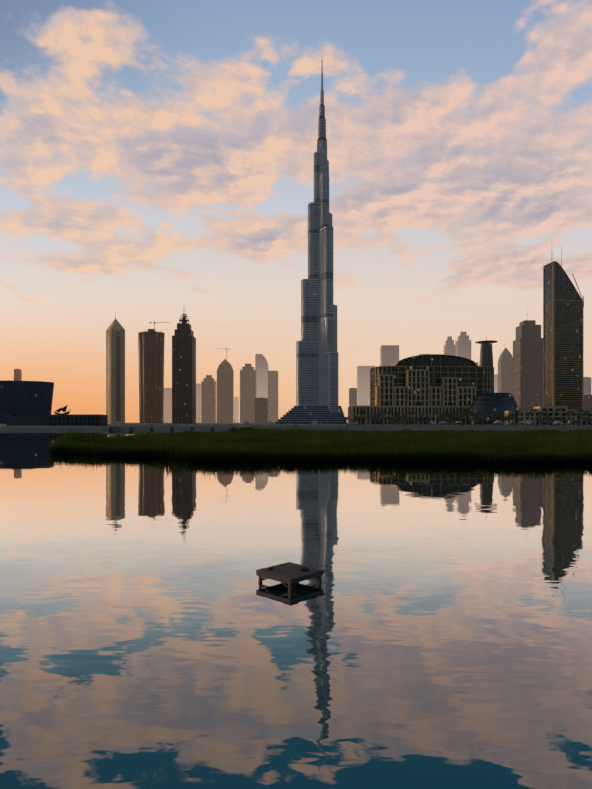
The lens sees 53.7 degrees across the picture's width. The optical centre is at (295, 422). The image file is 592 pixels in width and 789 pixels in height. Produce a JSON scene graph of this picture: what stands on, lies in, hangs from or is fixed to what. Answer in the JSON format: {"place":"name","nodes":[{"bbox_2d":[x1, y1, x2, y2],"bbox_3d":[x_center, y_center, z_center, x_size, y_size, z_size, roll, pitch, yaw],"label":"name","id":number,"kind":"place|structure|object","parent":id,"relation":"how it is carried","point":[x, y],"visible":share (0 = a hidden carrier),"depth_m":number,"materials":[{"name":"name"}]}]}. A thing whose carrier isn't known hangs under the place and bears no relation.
{"place":"outdoors","nodes":[
{"label":"outdoors","id":0,"kind":"place"},
{"bbox_2d":[14,369,21,380],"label":"tower","id":1,"kind":"structure","parent":0,"point":[17,374],"depth_m":2214.93,"materials":[{"name":"grey concrete"}]},
{"bbox_2d":[163,388,171,422],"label":"tower","id":2,"kind":"structure","parent":0,"point":[167,413],"depth_m":5478.01,"materials":[{"name":"grey glass"}]},
{"bbox_2d":[196,383,200,422],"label":"tower","id":3,"kind":"structure","parent":0,"point":[198,401],"depth_m":5489.62,"materials":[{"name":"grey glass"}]},
{"bbox_2d":[201,375,215,422],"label":"tower","id":4,"kind":"structure","parent":0,"point":[208,399],"depth_m":2485.97,"materials":[{"name":"grey concrete"}]},
{"bbox_2d":[217,348,233,422],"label":"tower","id":5,"kind":"structure","parent":0,"point":[225,392],"depth_m":2281.99,"materials":[{"name":"concrete"}]},
{"bbox_2d":[234,397,238,422],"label":"tower","id":6,"kind":"structure","parent":0,"point":[236,408],"depth_m":6996.36,"materials":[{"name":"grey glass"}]},
{"bbox_2d":[240,364,255,422],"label":"tower","id":7,"kind":"structure","parent":0,"point":[247,389],"depth_m":2479.21,"materials":[{"name":"grey concrete"}]},
{"bbox_2d":[0,422,503,425],"bbox_3d":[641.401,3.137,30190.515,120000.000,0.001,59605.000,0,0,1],"label":"ground","id":8,"kind":"structure","parent":0,"point":[197,424],"depth_m":811.29,"materials":[{"name":"grey concrete"}]},
{"bbox_2d":[0,381,53,423],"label":"building","id":9,"kind":"structure","parent":8,"relation":"on","point":[25,400],"depth_m":1119.73,"materials":[{"name":"blue glass"}]},
{"bbox_2d":[6,405,106,425],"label":"pavilion dhow sculpture","id":10,"kind":"object","parent":8,"relation":"on","point":[64,419],"visible":1,"depth_m":515.61,"materials":[{"name":"brown concrete"}]},
{"bbox_2d":[106,311,124,423],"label":"skyscraper","id":11,"kind":"structure","parent":8,"relation":"on","point":[115,372],"depth_m":1396.19,"materials":[{"name":"grey glass"}]},
{"bbox_2d":[138,320,164,422],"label":"tower under construction","id":12,"kind":"structure","parent":8,"relation":"on","point":[151,370],"depth_m":1492.53,"materials":[{"name":"brown concrete"}]},
{"bbox_2d":[172,306,195,423],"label":"skyscraper","id":13,"kind":"structure","parent":8,"relation":"on","point":[183,375],"depth_m":1335.21,"materials":[{"name":"concrete"}]},
{"bbox_2d":[275,64,346,423],"bbox_3d":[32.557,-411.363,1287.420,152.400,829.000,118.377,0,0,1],"label":"supertall tower","id":14,"kind":"structure","parent":8,"relation":"on","point":[316,374],"depth_m":1287.44,"materials":[{"name":"grey glass"}]},
{"bbox_2d":[351,354,493,423],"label":"mall building","id":15,"kind":"structure","parent":8,"relation":"on","point":[420,384],"depth_m":943.42,"materials":[{"name":"beige stone"}]},
{"bbox_2d":[475,340,497,366],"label":"tower","id":16,"kind":"structure","parent":8,"relation":"on","point":[486,355],"depth_m":1281.81,"materials":[{"name":"metal"}]},
{"bbox_2d":[469,393,518,423],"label":"domed building","id":17,"kind":"structure","parent":8,"relation":"on","point":[485,403],"depth_m":876.55,"materials":[{"name":"blue glass"}]},
{"bbox_2d":[504,406,591,424],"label":"arcade","id":18,"kind":"object","parent":8,"relation":"on","point":[524,416],"visible":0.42,"depth_m":763.82,"materials":[{"name":"beige stone"}]},
{"bbox_2d":[555,408,564,420],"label":"palm tree","id":19,"kind":"object","parent":8,"relation":"on","point":[558,409],"visible":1,"depth_m":654.86,"materials":[{"name":"green plant"}]},
{"bbox_2d":[543,248,590,410],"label":"slanted tower","id":20,"kind":"structure","parent":8,"relation":"on","point":[563,303],"depth_m":1123.19,"materials":[{"name":"grey glass"}]},
{"bbox_2d":[255,398,267,422],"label":"building","id":21,"kind":"structure","parent":0,"point":[261,410],"depth_m":1886.99,"materials":[{"name":"grey concrete"}]},
{"bbox_2d":[255,354,268,397],"bbox_3d":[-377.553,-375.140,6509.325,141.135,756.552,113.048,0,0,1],"label":"tower","id":22,"kind":"structure","parent":0,"point":[261,367],"depth_m":6453.51,"materials":[{"name":"grey glass"}]},
{"bbox_2d":[268,371,277,422],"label":"tower","id":23,"kind":"structure","parent":0,"point":[273,396],"depth_m":2883.52,"materials":[{"name":"grey concrete"}]},
{"bbox_2d":[0,430,591,788],"bbox_3d":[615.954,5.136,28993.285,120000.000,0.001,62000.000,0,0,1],"label":"water","id":24,"kind":"structure","parent":0,"point":[432,629],"depth_m":14.85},
{"bbox_2d":[102,425,244,429],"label":"footbridge","id":25,"kind":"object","parent":24,"relation":"on","point":[111,427],"visible":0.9,"depth_m":371.44,"materials":[{"name":"concrete"}]},
{"bbox_2d":[256,562,323,591],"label":"timber platform","id":26,"kind":"structure","parent":24,"relation":"on","point":[289,573],"depth_m":18.49,"materials":[{"name":"brown wood"}]},
{"bbox_2d":[48,425,591,464],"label":"grass bank","id":27,"kind":"structure","parent":24,"relation":"in","point":[493,447],"depth_m":92.51,"materials":[{"name":"green plant"}]},
{"bbox_2d":[0,426,591,429],"bbox_3d":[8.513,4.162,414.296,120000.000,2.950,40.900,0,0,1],"label":"quay promenade","id":28,"kind":"structure","parent":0,"point":[302,427],"depth_m":393.74,"materials":[{"name":"concrete"}]},
{"bbox_2d":[109,420,563,425],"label":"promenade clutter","id":29,"kind":"object","parent":28,"relation":"on","point":[431,422],"visible":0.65,"depth_m":405.83,"materials":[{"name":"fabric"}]},
{"bbox_2d":[141,425,591,425],"bbox_3d":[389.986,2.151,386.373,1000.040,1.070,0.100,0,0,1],"label":"quay railing","id":30,"kind":"structure","parent":28,"relation":"on","point":[502,425],"depth_m":391.38,"materials":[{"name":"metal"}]},
{"bbox_2d":[146,417,590,425],"bbox_3d":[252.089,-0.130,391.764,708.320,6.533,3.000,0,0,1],"label":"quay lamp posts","id":31,"kind":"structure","parent":28,"relation":"on","point":[340,420],"depth_m":396.42,"materials":[{"name":"metal"}]},
{"bbox_2d":[0,0,591,421],"label":"sky","id":32,"kind":"structure","parent":0,"point":[157,156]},
{"bbox_2d":[348,406,350,422],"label":"block","id":33,"kind":"structure","parent":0,"point":[349,413],"depth_m":1681.27,"materials":[{"name":"concrete"}]},
{"bbox_2d":[349,388,356,406],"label":"tower","id":34,"kind":"structure","parent":0,"point":[352,396],"depth_m":2383.44,"materials":[{"name":"grey concrete"}]},
{"bbox_2d":[357,366,375,405],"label":"tower","id":35,"kind":"structure","parent":0,"point":[363,385],"depth_m":5915.92,"materials":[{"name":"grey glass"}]},
{"bbox_2d":[380,345,398,365],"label":"tower","id":36,"kind":"structure","parent":0,"point":[389,355],"depth_m":3547.17,"materials":[{"name":"grey glass"}]},
{"bbox_2d":[444,336,455,355],"bbox_3d":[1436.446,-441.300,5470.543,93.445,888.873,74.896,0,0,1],"label":"tower","id":37,"kind":"structure","parent":0,"point":[449,347],"depth_m":5434.19,"materials":[{"name":"grey glass"}]},
{"bbox_2d":[455,332,470,359],"bbox_3d":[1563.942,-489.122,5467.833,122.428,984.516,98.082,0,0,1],"label":"tower","id":38,"kind":"structure","parent":0,"point":[463,345],"depth_m":5420.03,"materials":[{"name":"grey glass"}]},
{"bbox_2d":[494,374,497,392],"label":"block","id":39,"kind":"structure","parent":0,"point":[495,383],"depth_m":5930.60,"materials":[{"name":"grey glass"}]},
{"bbox_2d":[498,347,512,394],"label":"tower","id":40,"kind":"structure","parent":0,"point":[505,372],"depth_m":2264.25,"materials":[{"name":"grey concrete"}]},
{"bbox_2d":[513,314,542,410],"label":"tower","id":41,"kind":"structure","parent":0,"point":[528,369],"depth_m":1558.91,"materials":[{"name":"concrete"}]},
{"bbox_2d":[583,377,590,395],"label":"tower","id":42,"kind":"structure","parent":0,"point":[586,385],"depth_m":2554.97,"materials":[{"name":"grey concrete"}]},
{"bbox_2d":[583,395,591,408],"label":"block","id":43,"kind":"structure","parent":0,"point":[587,401],"depth_m":1466.95,"materials":[{"name":"grey concrete"}]}
]}

